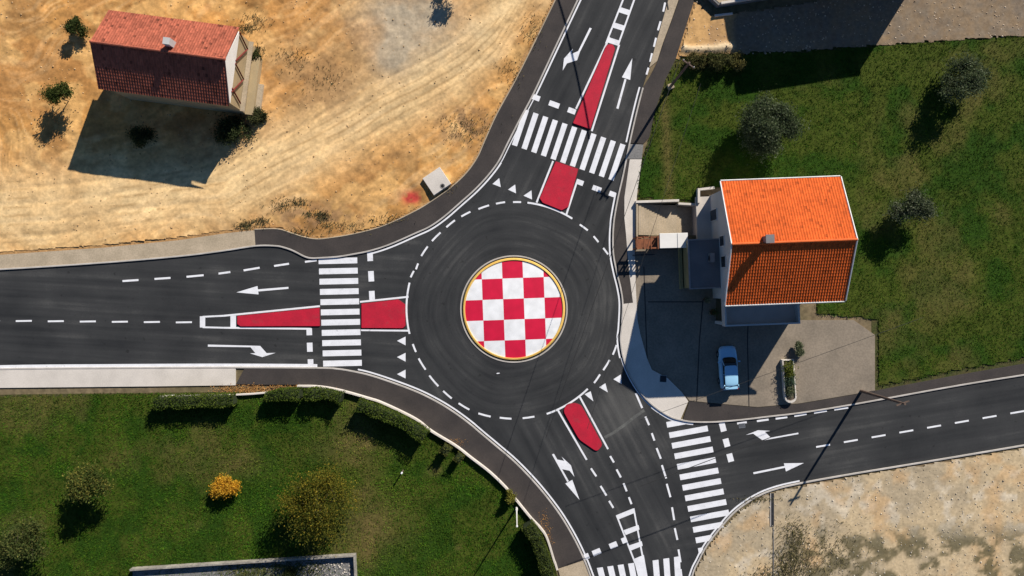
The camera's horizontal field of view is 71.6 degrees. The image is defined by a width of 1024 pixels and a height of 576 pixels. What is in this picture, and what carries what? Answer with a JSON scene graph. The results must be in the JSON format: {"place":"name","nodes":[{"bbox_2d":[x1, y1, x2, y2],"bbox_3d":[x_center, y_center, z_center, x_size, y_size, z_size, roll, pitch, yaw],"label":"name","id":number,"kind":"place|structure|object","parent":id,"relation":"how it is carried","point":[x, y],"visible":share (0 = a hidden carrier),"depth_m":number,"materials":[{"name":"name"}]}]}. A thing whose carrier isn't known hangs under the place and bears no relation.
{"place":"outdoors","nodes":[
{"label":"outdoors","id":0,"kind":"place"},
{"bbox_2d":[0,368,235,387],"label":"pavement","id":1,"kind":"structure","parent":0,"point":[30,378],"depth_m":69.89,"materials":[{"name":"concrete"}]},
{"bbox_2d":[0,230,254,268],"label":"pavement","id":2,"kind":"structure","parent":0,"point":[217,242],"depth_m":69.90,"materials":[{"name":"concrete"}]},
{"bbox_2d":[0,225,254,254],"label":"soil verge","id":3,"kind":"structure","parent":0,"point":[122,243],"depth_m":69.92,"materials":[{"name":"brown soil"}]},
{"bbox_2d":[133,557,353,575],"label":"yard pavement","id":4,"kind":"structure","parent":0,"point":[203,569],"depth_m":69.88,"materials":[{"name":"grey concrete"}]},
{"bbox_2d":[205,556,347,575],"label":"weeds","id":5,"kind":"object","parent":4,"relation":"on","point":[257,573],"visible":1,"depth_m":69.82,"materials":[{"name":"green plant"}]},
{"bbox_2d":[280,567,298,575],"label":"garden bush","id":6,"kind":"object","parent":4,"relation":"on","point":[289,572],"visible":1,"depth_m":69.42,"materials":[{"name":"green plant"}]},
{"bbox_2d":[297,562,352,575],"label":"rubble","id":7,"kind":"object","parent":4,"relation":"on","point":[334,565],"visible":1,"depth_m":69.84,"materials":[{"name":"stone"}]},
{"bbox_2d":[0,0,551,251],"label":"soil ground","id":8,"kind":"structure","parent":0,"point":[290,171],"depth_m":69.87,"materials":[{"name":"beige soil"}]},
{"bbox_2d":[37,77,78,107],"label":"fruit tree","id":9,"kind":"object","parent":8,"relation":"on","point":[55,94],"visible":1,"depth_m":67.69,"materials":[{"name":"green plant"}]},
{"bbox_2d":[62,15,90,41],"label":"garden bush","id":10,"kind":"object","parent":8,"relation":"on","point":[72,25],"visible":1,"depth_m":68.76,"materials":[{"name":"green plant"}]},
{"bbox_2d":[125,122,157,148],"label":"garden bush","id":11,"kind":"object","parent":8,"relation":"on","point":[138,135],"visible":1,"depth_m":68.97,"materials":[{"name":"green plant"}]},
{"bbox_2d":[89,10,264,115],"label":"tiled cottage","id":12,"kind":"structure","parent":8,"relation":"on","point":[177,62],"depth_m":64.28,"materials":[{"name":"tile"}]},
{"bbox_2d":[208,112,257,146],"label":"garden bush","id":13,"kind":"object","parent":8,"relation":"on","point":[229,129],"visible":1,"depth_m":69.14,"materials":[{"name":"green plant"}]},
{"bbox_2d":[252,50,261,62],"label":"garden bush","id":14,"kind":"object","parent":8,"relation":"on","point":[255,54],"visible":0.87,"depth_m":69.09,"materials":[{"name":"green plant"}]},
{"bbox_2d":[246,105,268,127],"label":"garden bush","id":15,"kind":"object","parent":8,"relation":"on","point":[259,116],"visible":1,"depth_m":69.25,"materials":[{"name":"green plant"}]},
{"bbox_2d":[0,0,551,247],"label":"rubble","id":16,"kind":"object","parent":8,"relation":"on","point":[226,113],"visible":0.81,"depth_m":69.85,"materials":[{"name":"stone"}]},
{"bbox_2d":[232,5,544,235],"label":"weeds","id":17,"kind":"object","parent":8,"relation":"on","point":[281,206],"visible":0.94,"depth_m":69.80,"materials":[{"name":"green plant"}]},
{"bbox_2d":[422,167,450,195],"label":"concrete slab","id":18,"kind":"structure","parent":8,"relation":"on","point":[437,181],"depth_m":69.48,"materials":[{"name":"white concrete"}]},
{"bbox_2d":[0,391,557,575],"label":"lawn ground","id":19,"kind":"structure","parent":0,"point":[38,395],"depth_m":69.99,"materials":[{"name":"plant"}]},
{"bbox_2d":[0,511,58,574],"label":"fruit tree","id":20,"kind":"object","parent":19,"relation":"on","point":[12,543],"visible":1,"depth_m":67.24,"materials":[{"name":"green plant"}]},
{"bbox_2d":[62,455,115,506],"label":"fruit tree","id":21,"kind":"object","parent":19,"relation":"on","point":[86,481],"visible":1,"depth_m":67.09,"materials":[{"name":"green plant"}]},
{"bbox_2d":[150,392,238,410],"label":"clipped hedge","id":22,"kind":"object","parent":19,"relation":"on","point":[219,400],"visible":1,"depth_m":68.62,"materials":[{"name":"green plant"}]},
{"bbox_2d":[160,391,267,396],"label":"garden wall","id":23,"kind":"structure","parent":19,"relation":"on","point":[239,394],"depth_m":69.58,"materials":[{"name":"concrete"}]},
{"bbox_2d":[206,473,241,500],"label":"orange bush","id":24,"kind":"object","parent":19,"relation":"on","point":[222,486],"visible":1,"depth_m":68.83,"materials":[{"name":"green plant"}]},
{"bbox_2d":[129,553,356,575],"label":"yard wall","id":25,"kind":"structure","parent":19,"relation":"on","point":[343,555],"depth_m":69.38,"materials":[{"name":"beige concrete"}]},
{"bbox_2d":[263,386,303,402],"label":"clipped hedge","id":26,"kind":"object","parent":19,"relation":"on","point":[287,393],"visible":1,"depth_m":68.51,"materials":[{"name":"green plant"}]},
{"bbox_2d":[263,451,367,556],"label":"yellowing tree","id":27,"kind":"object","parent":19,"relation":"on","point":[304,504],"visible":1,"depth_m":66.21,"materials":[{"name":"green plant"}]},
{"bbox_2d":[303,385,345,405],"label":"clipped hedge","id":28,"kind":"object","parent":19,"relation":"on","point":[316,393],"visible":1,"depth_m":68.51,"materials":[{"name":"green plant"}]},
{"bbox_2d":[354,396,430,443],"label":"clipped hedge","id":29,"kind":"object","parent":19,"relation":"on","point":[410,426],"visible":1,"depth_m":68.46,"materials":[{"name":"green plant"}]},
{"bbox_2d":[439,441,452,456],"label":"clipped hedge","id":30,"kind":"object","parent":19,"relation":"on","point":[446,448],"visible":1,"depth_m":68.72,"materials":[{"name":"green plant"}]},
{"bbox_2d":[452,450,464,463],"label":"clipped hedge","id":31,"kind":"object","parent":19,"relation":"on","point":[459,455],"visible":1,"depth_m":68.82,"materials":[{"name":"green plant"}]},
{"bbox_2d":[504,488,516,504],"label":"garden bush","id":32,"kind":"object","parent":19,"relation":"on","point":[510,499],"visible":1,"depth_m":68.97,"materials":[{"name":"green plant"}]},
{"bbox_2d":[521,518,556,575],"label":"clipped hedge","id":33,"kind":"object","parent":19,"relation":"on","point":[532,532],"visible":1,"depth_m":68.36,"materials":[{"name":"green plant"}]},
{"bbox_2d":[254,0,553,237],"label":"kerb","id":34,"kind":"structure","parent":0,"point":[482,141],"depth_m":69.92,"materials":[{"name":"grey concrete"}]},
{"bbox_2d":[236,368,582,567],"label":"pavement","id":35,"kind":"structure","parent":0,"point":[509,473],"depth_m":69.88,"materials":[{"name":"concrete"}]},
{"bbox_2d":[208,384,552,543],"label":"dry leaves","id":36,"kind":"object","parent":35,"relation":"on","point":[246,391],"visible":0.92,"depth_m":69.87,"materials":[{"name":"brown plant"}]},
{"bbox_2d":[255,0,575,256],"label":"pavement","id":37,"kind":"structure","parent":0,"point":[512,108],"depth_m":69.88,"materials":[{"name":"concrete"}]},
{"bbox_2d":[0,0,1023,575],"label":"road","id":38,"kind":"structure","parent":0,"point":[88,304],"depth_m":69.98,"materials":[{"name":"black asphalt"}]},
{"bbox_2d":[208,345,273,356],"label":"direction arrow","id":39,"kind":"object","parent":38,"relation":"on","point":[259,351],"visible":1,"depth_m":69.97,"materials":[{"name":"white paint"}]},
{"bbox_2d":[238,286,287,293],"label":"direction arrow","id":40,"kind":"object","parent":38,"relation":"on","point":[253,290],"visible":1,"depth_m":69.97,"materials":[{"name":"white paint"}]},
{"bbox_2d":[237,308,319,326],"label":"traffic island","id":41,"kind":"structure","parent":38,"relation":"on","point":[302,317],"depth_m":69.85,"materials":[{"name":"red paint"}]},
{"bbox_2d":[319,257,361,366],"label":"zebra crossing","id":42,"kind":"object","parent":38,"relation":"on","point":[340,312],"visible":1,"depth_m":69.97,"materials":[{"name":"white paint"}]},
{"bbox_2d":[361,299,405,328],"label":"traffic island","id":43,"kind":"structure","parent":38,"relation":"on","point":[390,314],"depth_m":69.85,"materials":[{"name":"red paint"}]},
{"bbox_2d":[0,0,1023,575],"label":"road markings","id":44,"kind":"object","parent":38,"relation":"on","point":[640,564],"visible":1,"depth_m":69.97,"materials":[{"name":"white paint"}]},
{"bbox_2d":[539,161,577,210],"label":"traffic island","id":45,"kind":"structure","parent":38,"relation":"on","point":[557,191],"depth_m":69.85,"materials":[{"name":"red paint"}]},
{"bbox_2d":[552,454,578,498],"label":"direction arrow","id":46,"kind":"object","parent":38,"relation":"on","point":[565,465],"visible":1,"depth_m":69.97,"materials":[{"name":"white paint"}]},
{"bbox_2d":[512,110,624,180],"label":"zebra crossing","id":47,"kind":"object","parent":38,"relation":"on","point":[569,144],"visible":1,"depth_m":69.97,"materials":[{"name":"white paint"}]},
{"bbox_2d":[563,28,591,68],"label":"direction arrow","id":48,"kind":"object","parent":38,"relation":"on","point":[569,57],"visible":1,"depth_m":69.97,"materials":[{"name":"white paint"}]},
{"bbox_2d":[564,403,601,450],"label":"traffic island","id":49,"kind":"structure","parent":38,"relation":"on","point":[577,417],"depth_m":69.85,"materials":[{"name":"red paint"}]},
{"bbox_2d":[573,44,614,128],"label":"traffic island","id":50,"kind":"structure","parent":38,"relation":"on","point":[585,115],"depth_m":69.85,"materials":[{"name":"red paint"}]},
{"bbox_2d":[617,60,631,108],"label":"direction arrow","id":51,"kind":"object","parent":38,"relation":"on","point":[627,74],"visible":1,"depth_m":69.97,"materials":[{"name":"white paint"}]},
{"bbox_2d":[604,409,644,438],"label":"road joint line","id":52,"kind":"object","parent":38,"relation":"on","point":[624,424],"visible":1,"depth_m":69.98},
{"bbox_2d":[597,556,679,575],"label":"zebra crossing","id":53,"kind":"object","parent":38,"relation":"on","point":[600,570],"visible":1,"depth_m":69.97,"materials":[{"name":"white paint"}]},
{"bbox_2d":[666,421,728,551],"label":"zebra crossing","id":54,"kind":"object","parent":38,"relation":"on","point":[698,474],"visible":1,"depth_m":69.97,"materials":[{"name":"white paint"}]},
{"bbox_2d":[747,430,797,439],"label":"direction arrow","id":55,"kind":"object","parent":38,"relation":"on","point":[761,434],"visible":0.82,"depth_m":69.97,"materials":[{"name":"white paint"}]},
{"bbox_2d":[753,463,802,473],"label":"direction arrow","id":56,"kind":"object","parent":38,"relation":"on","point":[787,466],"visible":1,"depth_m":69.97,"materials":[{"name":"white paint"}]},
{"bbox_2d":[0,0,1023,575],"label":"ground","id":57,"kind":"structure","parent":0,"point":[806,310],"depth_m":70.00,"materials":[{"name":"beige concrete"}]},
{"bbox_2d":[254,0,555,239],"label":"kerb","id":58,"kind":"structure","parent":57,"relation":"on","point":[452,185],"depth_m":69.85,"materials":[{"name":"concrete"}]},
{"bbox_2d":[297,385,557,570],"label":"garden wall","id":59,"kind":"structure","parent":57,"relation":"on","point":[461,450],"depth_m":69.48,"materials":[{"name":"concrete"}]},
{"bbox_2d":[635,199,678,204],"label":"court wall","id":60,"kind":"structure","parent":57,"relation":"on","point":[657,201],"depth_m":69.45,"materials":[{"name":"concrete"}]},
{"bbox_2d":[638,204,692,234],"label":"terrace","id":61,"kind":"structure","parent":57,"relation":"on","point":[673,219],"depth_m":70.43,"materials":[{"name":"concrete"}]},
{"bbox_2d":[658,233,687,248],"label":"garden shed","id":62,"kind":"structure","parent":57,"relation":"on","point":[671,240],"depth_m":68.12,"materials":[{"name":"grey concrete"}]},
{"bbox_2d":[675,202,694,206],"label":"court wall","id":63,"kind":"structure","parent":57,"relation":"on","point":[686,204],"depth_m":69.87,"materials":[{"name":"concrete"}]},
{"bbox_2d":[696,187,714,202],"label":"court wall","id":64,"kind":"structure","parent":57,"relation":"on","point":[698,190],"depth_m":69.28,"materials":[{"name":"concrete"}]},
{"bbox_2d":[708,0,763,7],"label":"raised terrace","id":65,"kind":"structure","parent":57,"relation":"on","point":[719,3],"depth_m":69.40,"materials":[{"name":"grey concrete"}]},
{"bbox_2d":[678,175,857,326],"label":"detached house","id":66,"kind":"structure","parent":57,"relation":"on","point":[782,248],"depth_m":62.65,"materials":[{"name":"tile"}]},
{"bbox_2d":[708,253,714,261],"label":"air conditioner","id":67,"kind":"object","parent":66,"relation":"on","point":[711,257],"visible":1,"depth_m":66.33,"materials":[{"name":"metal"}]},
{"bbox_2d":[710,208,717,221],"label":"window","id":68,"kind":"structure","parent":66,"relation":"in","point":[713,213],"depth_m":68.29,"materials":[{"name":"grey glass"}]},
{"bbox_2d":[719,235,724,246],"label":"window","id":69,"kind":"structure","parent":66,"relation":"in","point":[722,238],"depth_m":65.75,"materials":[{"name":"grey glass"}]},
{"bbox_2d":[721,255,725,267],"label":"window","id":70,"kind":"structure","parent":66,"relation":"in","point":[723,258],"depth_m":65.67,"materials":[{"name":"black glass"}]},
{"bbox_2d":[860,390,909,405],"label":"utility pole","id":71,"kind":"object","parent":57,"relation":"on","point":[880,396],"visible":1,"depth_m":65.34,"materials":[{"name":"brown wood"}]},
{"bbox_2d":[641,317,922,419],"bbox_3d":[24.003,7.204,63.200,26.872,0.031,0.036,-20,90,0],"label":"overhead cable","id":72,"kind":"object","parent":71,"relation":"attached to","point":[782,368],"visible":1,"depth_m":63.19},
{"bbox_2d":[0,0,1023,575],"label":"kerb","id":73,"kind":"structure","parent":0,"point":[620,342],"depth_m":69.86,"materials":[{"name":"grey concrete"}]},
{"bbox_2d":[460,255,567,362],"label":"central island","id":74,"kind":"structure","parent":0,"point":[513,308],"depth_m":69.82,"materials":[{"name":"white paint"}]},
{"bbox_2d":[558,560,588,575],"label":"pavement","id":75,"kind":"structure","parent":0,"point":[579,568],"depth_m":69.90,"materials":[{"name":"concrete"}]},
{"bbox_2d":[614,157,632,303],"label":"pavement","id":76,"kind":"structure","parent":0,"point":[620,253],"depth_m":69.89,"materials":[{"name":"concrete"}]},
{"bbox_2d":[627,144,642,158],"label":"pavement","id":77,"kind":"structure","parent":0,"point":[635,151],"depth_m":69.88,"materials":[{"name":"grey concrete"}]},
{"bbox_2d":[587,84,700,427],"bbox_3d":[11.682,-2.716,63.000,0.032,0.828,32.196,18,90,0],"label":"overhead cable","id":78,"kind":"object","parent":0,"point":[643,257],"visible":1,"depth_m":62.98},
{"bbox_2d":[621,159,687,418],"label":"pavement","id":79,"kind":"structure","parent":0,"point":[668,394],"depth_m":69.89,"materials":[{"name":"concrete"}]},
{"bbox_2d":[635,203,637,247],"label":"court wall","id":80,"kind":"structure","parent":79,"relation":"on","point":[636,223],"depth_m":69.54,"materials":[{"name":"concrete"}]},
{"bbox_2d":[633,236,658,249],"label":"timber pergola","id":81,"kind":"object","parent":79,"relation":"on","point":[643,243],"visible":1,"depth_m":68.14,"materials":[{"name":"brown wood"}]},
{"bbox_2d":[660,375,666,381],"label":"manhole cover","id":82,"kind":"object","parent":79,"relation":"on","point":[663,378],"visible":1,"depth_m":69.87,"materials":[{"name":"metal"}]},
{"bbox_2d":[631,0,693,143],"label":"pavement","id":83,"kind":"structure","parent":0,"point":[652,90],"depth_m":69.90,"materials":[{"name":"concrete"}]},
{"bbox_2d":[649,0,677,66],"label":"verge path","id":84,"kind":"structure","parent":0,"point":[668,16],"depth_m":69.93,"materials":[{"name":"concrete"}]},
{"bbox_2d":[676,0,697,58],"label":"soil verge","id":85,"kind":"structure","parent":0,"point":[682,41],"depth_m":69.94,"materials":[{"name":"beige soil"}]},
{"bbox_2d":[641,427,797,485],"bbox_3d":[18.476,15.020,63.200,15.172,0.059,0.068,-21,90,0],"label":"overhead cable","id":86,"kind":"object","parent":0,"point":[718,456],"visible":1,"depth_m":63.17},
{"bbox_2d":[635,250,874,406],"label":"driveway","id":87,"kind":"structure","parent":0,"point":[673,330],"depth_m":69.94,"materials":[{"name":"concrete"}]},
{"bbox_2d":[643,267,749,406],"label":"driveway joint lines","id":88,"kind":"object","parent":87,"relation":"on","point":[699,335],"visible":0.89,"depth_m":69.93,"materials":[{"name":"concrete"}]},
{"bbox_2d":[708,307,719,316],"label":"potted plant","id":89,"kind":"object","parent":87,"relation":"on","point":[713,311],"visible":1,"depth_m":69.29,"materials":[{"name":"green plant"}]},
{"bbox_2d":[716,345,739,389],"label":"parked car","id":90,"kind":"object","parent":87,"relation":"on","point":[727,365],"visible":0.98,"depth_m":68.79,"materials":[{"name":"blue paint"}]},
{"bbox_2d":[780,358,799,402],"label":"stone planter","id":91,"kind":"object","parent":87,"relation":"on","point":[789,382],"visible":0.98,"depth_m":69.44,"materials":[{"name":"concrete"}]},
{"bbox_2d":[794,341,804,356],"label":"garden bush","id":92,"kind":"object","parent":87,"relation":"on","point":[799,351],"visible":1,"depth_m":69.13,"materials":[{"name":"green plant"}]},
{"bbox_2d":[638,34,1023,389],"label":"lawn","id":93,"kind":"structure","parent":0,"point":[918,110],"depth_m":69.91,"materials":[{"name":"plant"}]},
{"bbox_2d":[667,59,694,90],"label":"utility pole","id":94,"kind":"object","parent":93,"relation":"on","point":[678,76],"visible":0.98,"depth_m":65.70,"materials":[{"name":"grey concrete"}]},
{"bbox_2d":[546,55,681,436],"bbox_3d":[8.998,-3.584,63.000,0.044,0.838,35.978,19,90,0],"label":"overhead cable","id":95,"kind":"object","parent":94,"relation":"attached to","point":[614,244],"visible":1,"depth_m":62.98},
{"bbox_2d":[686,50,708,70],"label":"scrub bush","id":96,"kind":"object","parent":93,"relation":"on","point":[697,61],"visible":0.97,"depth_m":69.15,"materials":[{"name":"green plant"}]},
{"bbox_2d":[704,50,734,71],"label":"scrub bush","id":97,"kind":"object","parent":93,"relation":"on","point":[718,61],"visible":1,"depth_m":68.95,"materials":[{"name":"green plant"}]},
{"bbox_2d":[732,50,746,71],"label":"scrub bush","id":98,"kind":"object","parent":93,"relation":"on","point":[738,65],"visible":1,"depth_m":69.25,"materials":[{"name":"green plant"}]},
{"bbox_2d":[731,90,812,166],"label":"olive tree","id":99,"kind":"object","parent":93,"relation":"on","point":[766,124],"visible":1,"depth_m":66.99,"materials":[{"name":"green plant"}]},
{"bbox_2d":[882,183,943,225],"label":"olive tree","id":100,"kind":"object","parent":93,"relation":"on","point":[915,204],"visible":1,"depth_m":67.61,"materials":[{"name":"green plant"}]},
{"bbox_2d":[936,44,997,107],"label":"olive tree","id":101,"kind":"object","parent":93,"relation":"on","point":[973,81],"visible":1,"depth_m":67.58,"materials":[{"name":"green plant"}]},
{"bbox_2d":[679,0,1023,55],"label":"sand ground","id":102,"kind":"structure","parent":0,"point":[840,16],"depth_m":69.88,"materials":[{"name":"beige sand"}]},
{"bbox_2d":[714,12,732,16],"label":"stone step","id":103,"kind":"object","parent":102,"relation":"on","point":[723,14],"visible":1,"depth_m":69.70,"materials":[{"name":"concrete"}]},
{"bbox_2d":[682,0,1023,53],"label":"rubble","id":104,"kind":"object","parent":102,"relation":"on","point":[848,24],"visible":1,"depth_m":69.85,"materials":[{"name":"stone"}]},
{"bbox_2d":[683,364,1023,420],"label":"pavement","id":105,"kind":"structure","parent":0,"point":[698,411],"depth_m":69.90,"materials":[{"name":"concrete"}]},
{"bbox_2d":[695,448,1023,575],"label":"gravel ground","id":106,"kind":"structure","parent":0,"point":[897,554],"depth_m":69.92,"materials":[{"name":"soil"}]},
{"bbox_2d":[770,493,773,525],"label":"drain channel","id":107,"kind":"object","parent":106,"relation":"on","point":[772,510],"visible":1,"depth_m":69.86,"materials":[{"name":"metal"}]},
{"bbox_2d":[728,495,890,575],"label":"weeds","id":108,"kind":"object","parent":106,"relation":"on","point":[790,557],"visible":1,"depth_m":69.86,"materials":[{"name":"green plant"}]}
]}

